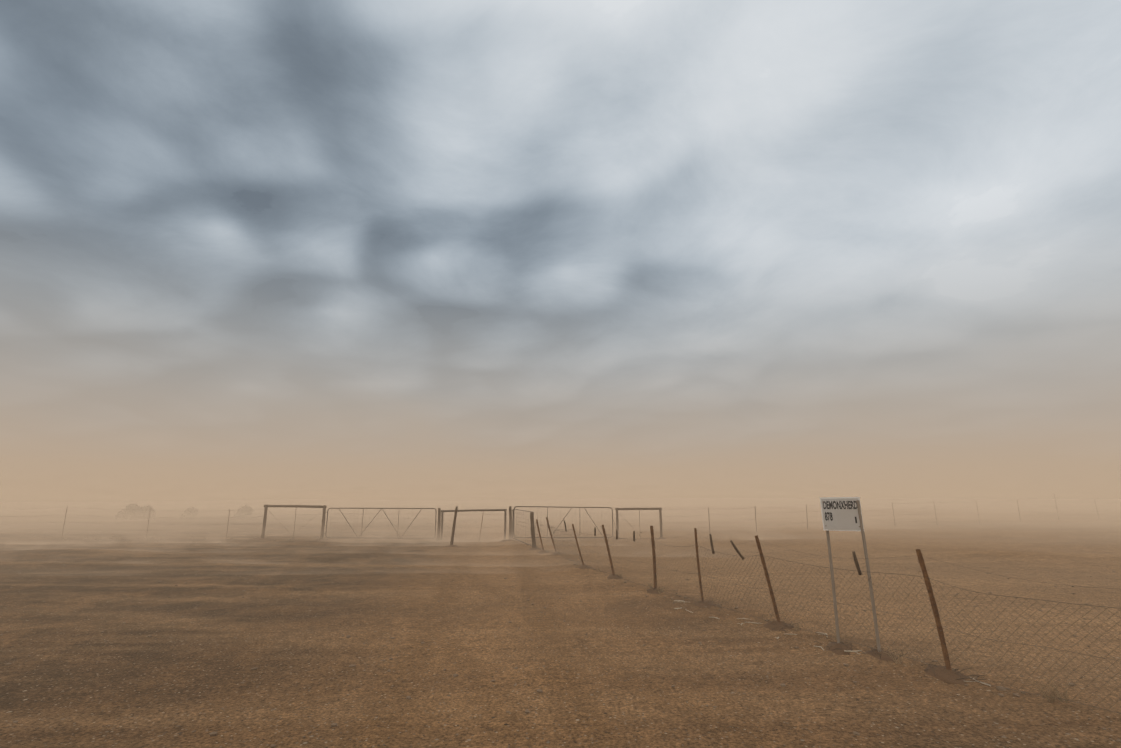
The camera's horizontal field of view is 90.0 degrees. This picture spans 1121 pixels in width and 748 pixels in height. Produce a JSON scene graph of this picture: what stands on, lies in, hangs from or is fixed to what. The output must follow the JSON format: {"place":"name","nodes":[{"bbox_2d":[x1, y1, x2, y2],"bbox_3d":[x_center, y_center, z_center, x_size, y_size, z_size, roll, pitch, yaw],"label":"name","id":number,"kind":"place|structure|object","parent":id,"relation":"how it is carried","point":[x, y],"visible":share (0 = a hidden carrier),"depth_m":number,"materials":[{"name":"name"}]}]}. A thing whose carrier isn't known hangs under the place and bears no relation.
{"place":"outdoors","nodes":[
{"label":"outdoors","id":0,"kind":"place"},
{"bbox_2d":[45,558,674,566],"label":"dust cloud","id":1,"kind":"structure","parent":0,"point":[402,563],"depth_m":13.77,"materials":[{"name":"beige"}]},
{"bbox_2d":[6,546,753,557],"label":"dust cloud","id":2,"kind":"structure","parent":0,"point":[391,552],"depth_m":16.23,"materials":[{"name":"beige"}]},
{"bbox_2d":[2,532,781,546],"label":"dust cloud","id":3,"kind":"structure","parent":0,"point":[455,542],"depth_m":19.00,"materials":[{"name":"beige"}]},
{"bbox_2d":[0,521,797,544],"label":"dust cloud","id":4,"kind":"structure","parent":0,"point":[346,535],"depth_m":20.36,"materials":[{"name":"beige"}]},
{"bbox_2d":[0,508,826,538],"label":"dust cloud","id":5,"kind":"structure","parent":0,"point":[381,525],"depth_m":23.29,"materials":[{"name":"beige"}]},
{"bbox_2d":[0,495,1120,747],"bbox_3d":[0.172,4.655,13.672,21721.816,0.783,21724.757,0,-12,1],"label":"ground","id":6,"kind":"structure","parent":0,"point":[304,613],"depth_m":7.19,"materials":[{"name":"brown soil"}]},
{"bbox_2d":[0,505,262,538],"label":"fence","id":7,"kind":"object","parent":6,"relation":"on","point":[229,510],"visible":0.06,"depth_m":21.73,"materials":[{"name":"brown metal"}]},
{"bbox_2d":[115,504,155,519],"bbox_3d":[-28.285,9.303,37.596,2.377,1.183,2.211,0,-12,1],"label":"tree","id":8,"kind":"object","parent":6,"relation":"on","point":[129,507],"depth_m":37.08,"materials":[{"name":"beige plant"}]},
{"bbox_2d":[180,506,197,517],"bbox_3d":[-26.582,9.965,40.152,1.098,0.929,0.965,3,-13,-15],"label":"tree","id":9,"kind":"object","parent":6,"relation":"on","point":[190,509],"depth_m":39.94,"materials":[{"name":"beige plant"}]},
{"bbox_2d":[234,505,252,516],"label":"tree","id":10,"kind":"object","parent":6,"relation":"on","point":[242,512],"depth_m":40.79,"materials":[{"name":"beige plant"}]},
{"bbox_2d":[261,505,326,538],"bbox_3d":[-10.289,5.915,21.574,2.428,1.731,0.115,0,-12,1],"label":"gate frame","id":11,"kind":"object","parent":6,"relation":"on","point":[324,507],"visible":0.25,"depth_m":21.66,"materials":[{"name":"brown metal"}]},
{"bbox_2d":[324,508,437,538],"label":"gate","id":12,"kind":"structure","parent":11,"relation":"attached to","point":[378,518],"depth_m":21.45,"materials":[{"name":"grey metal"}]},
{"bbox_2d":[440,509,506,539],"bbox_3d":[-3.245,5.830,20.836,2.461,1.585,0.084,0,-12,1],"label":"gate frame","id":13,"kind":"object","parent":6,"relation":"on","point":[443,511],"depth_m":20.94,"materials":[{"name":"metal"}]},
{"bbox_2d":[509,506,511,538],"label":"gate hinge post","id":14,"kind":"object","parent":6,"relation":"on","point":[510,518],"visible":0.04,"depth_m":20.84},
{"bbox_2d":[530,512,535,547],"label":"fence end post","id":15,"kind":"object","parent":6,"relation":"on","point":[532,530],"visible":0.56,"depth_m":17.60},
{"bbox_2d":[536,519,543,549],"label":"fence post","id":16,"kind":"object","parent":6,"relation":"on","point":[539,534],"visible":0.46,"depth_m":16.54,"materials":[{"name":"wood"}]},
{"bbox_2d":[546,517,556,551],"bbox_3d":[-0.219,4.825,16.185,0.416,1.350,0.092,0,-12,1],"label":"fence post","id":17,"kind":"object","parent":6,"relation":"on","point":[551,535],"visible":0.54,"depth_m":16.20,"materials":[{"name":"wood"}]},
{"bbox_2d":[0,535,1120,747],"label":"stones","id":18,"kind":"object","parent":6,"relation":"on","point":[211,734],"visible":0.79,"depth_m":6.44,"materials":[{"name":"brown stone"}]},
{"bbox_2d":[572,524,583,564],"bbox_3d":[0.443,4.090,12.799,0.382,1.296,0.097,0,-12,1],"label":"fence post","id":19,"kind":"object","parent":6,"relation":"on","point":[573,528],"visible":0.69,"depth_m":12.85,"materials":[{"name":"wood"}]},
{"bbox_2d":[602,524,614,574],"bbox_3d":[0.991,3.777,11.421,0.351,1.374,0.085,-2,-12,7],"label":"fence post","id":20,"kind":"object","parent":6,"relation":"on","point":[607,546],"visible":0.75,"depth_m":11.46,"materials":[{"name":"wood"}]},
{"bbox_2d":[255,537,967,684],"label":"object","id":21,"kind":"structure","parent":6,"relation":"on","point":[942,673],"depth_m":6.02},
{"bbox_2d":[436,508,440,540],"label":"gate latch post","id":22,"kind":"object","parent":21,"relation":"on","point":[439,522],"visible":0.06,"depth_m":20.90,"materials":[{"name":"brown wood"}]},
{"bbox_2d":[450,506,457,544],"bbox_3d":[-3.654,5.344,19.117,0.251,1.615,0.109,0,-12,1],"label":"fence post","id":23,"kind":"object","parent":21,"relation":"on","point":[453,528],"visible":0.69,"depth_m":19.11,"materials":[{"name":"brown wood"}]},
{"bbox_2d":[511,506,614,537],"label":"gate","id":24,"kind":"structure","parent":21,"relation":"on","point":[562,520],"depth_m":21.37,"materials":[{"name":"brown metal"}]},
{"bbox_2d":[512,509,533,545],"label":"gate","id":25,"kind":"structure","parent":24,"relation":"attached to","point":[520,529],"depth_m":19.18,"materials":[{"name":"grey metal"}]},
{"bbox_2d":[615,508,662,536],"bbox_3d":[3.140,6.168,22.412,1.861,1.614,0.105,0,-12,1],"label":"gate frame","id":26,"kind":"object","parent":6,"relation":"on","point":[639,509],"visible":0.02,"depth_m":22.50,"materials":[{"name":"brown metal"}]},
{"bbox_2d":[650,526,656,587],"bbox_3d":[1.628,3.398,9.794,0.112,1.439,0.073,0,-12,1],"label":"fence post","id":27,"kind":"object","parent":6,"relation":"on","point":[653,553],"visible":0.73,"depth_m":9.84,"materials":[{"name":"wood"}]},
{"bbox_2d":[694,528,703,599],"bbox_3d":[2.133,3.129,8.615,0.118,1.471,0.096,10,-16,-39],"label":"fence post","id":28,"kind":"object","parent":6,"relation":"on","point":[697,556],"visible":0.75,"depth_m":8.66,"materials":[{"name":"wood"}]},
{"bbox_2d":[755,535,779,621],"bbox_3d":[2.694,2.823,7.205,0.326,1.447,0.111,1,-12,-5],"label":"fence post","id":29,"kind":"object","parent":6,"relation":"on","point":[767,577],"visible":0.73,"depth_m":7.24,"materials":[{"name":"wood"}]},
{"bbox_2d":[646,585,990,686],"bbox_3d":[3.574,2.676,4.815,0.872,0.127,11.105,5,-13,-22],"label":"drift","id":30,"kind":"object","parent":6,"relation":"on","point":[843,643],"visible":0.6,"depth_m":6.01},
{"bbox_2d":[541,520,1120,713],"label":"fence line wires","id":31,"kind":"object","parent":6,"relation":"on","point":[886,612],"visible":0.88,"depth_m":5.54,"materials":[{"name":"grey metal"}]},
{"bbox_2d":[709,534,714,553],"bbox_3d":[2.226,2.498,8.239,0.065,0.278,0.042,0,-12,1],"label":"dropper","id":32,"kind":"object","parent":31,"relation":"attached to","point":[712,547],"visible":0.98,"depth_m":8.22,"materials":[{"name":"brown wood"}]},
{"bbox_2d":[730,540,744,559],"bbox_3d":[2.400,2.389,7.608,0.182,0.256,0.037,0,-12,1],"label":"dropper","id":33,"kind":"object","parent":31,"relation":"attached to","point":[737,550],"visible":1,"depth_m":7.59,"materials":[{"name":"brown wood"}]},
{"bbox_2d":[852,551,861,574],"bbox_3d":[3.213,2.049,6.070,0.080,0.247,0.041,0,-12,1],"label":"dropper","id":34,"kind":"object","parent":31,"relation":"attached to","point":[857,564],"visible":1,"depth_m":6.05,"materials":[{"name":"brown wood"}]},
{"bbox_2d":[600,571,1073,702],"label":"dry grass tufts","id":35,"kind":"object","parent":6,"relation":"on","point":[1047,698],"visible":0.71,"depth_m":4.54,"materials":[{"name":"beige plant"}]},
{"bbox_2d":[820,497,880,651],"bbox_3d":[3.165,2.313,6.103,0.082,1.906,0.472,10,-16,-40],"label":"sign board","id":36,"kind":"object","parent":6,"relation":"on","point":[841,513],"visible":0.98,"depth_m":6.22,"materials":[{"name":"metal"}]},
{"bbox_2d":[673,495,1112,534],"bbox_3d":[23.990,7.929,32.210,44.664,2.080,1.653,5,-13,-24],"label":"fence","id":37,"kind":"object","parent":6,"relation":"on","point":[892,503],"depth_m":29.57,"materials":[{"name":"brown metal"}]},
{"bbox_2d":[915,549,951,670],"bbox_3d":[3.563,2.422,5.305,0.230,1.468,0.121,0,-12,1],"label":"fence post","id":38,"kind":"object","parent":6,"relation":"on","point":[921,562],"visible":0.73,"depth_m":5.33,"materials":[{"name":"weathered wood"}]},
{"bbox_2d":[533,522,1120,714],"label":"fence netting","id":39,"kind":"object","parent":38,"relation":"attached to","point":[855,606],"visible":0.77,"depth_m":5.95,"materials":[{"name":"grey metal"}]},
{"bbox_2d":[0,455,1120,516],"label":"dust cloud","id":40,"kind":"structure","parent":0,"point":[535,496],"depth_m":44.99,"materials":[{"name":"beige"}]},
{"bbox_2d":[0,465,1120,522],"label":"dust cloud","id":41,"kind":"structure","parent":0,"point":[536,503],"depth_m":35.94,"materials":[{"name":"beige"}]},
{"bbox_2d":[0,487,1120,532],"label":"dust cloud","id":42,"kind":"structure","parent":0,"point":[583,522],"depth_m":26.91,"materials":[{"name":"beige"}]},
{"bbox_2d":[0,495,1120,511],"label":"cloud","id":43,"kind":"structure","parent":0,"point":[575,503],"depth_m":58.24,"materials":[{"name":"beige"}]},
{"bbox_2d":[0,0,1120,494],"label":"sky","id":44,"kind":"structure","parent":0,"point":[882,238],"materials":[{"name":"grey"}]},
{"bbox_2d":[1,475,1120,527],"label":"dust cloud","id":45,"kind":"structure","parent":0,"point":[519,511],"depth_m":30.18,"materials":[{"name":"beige"}]}
]}

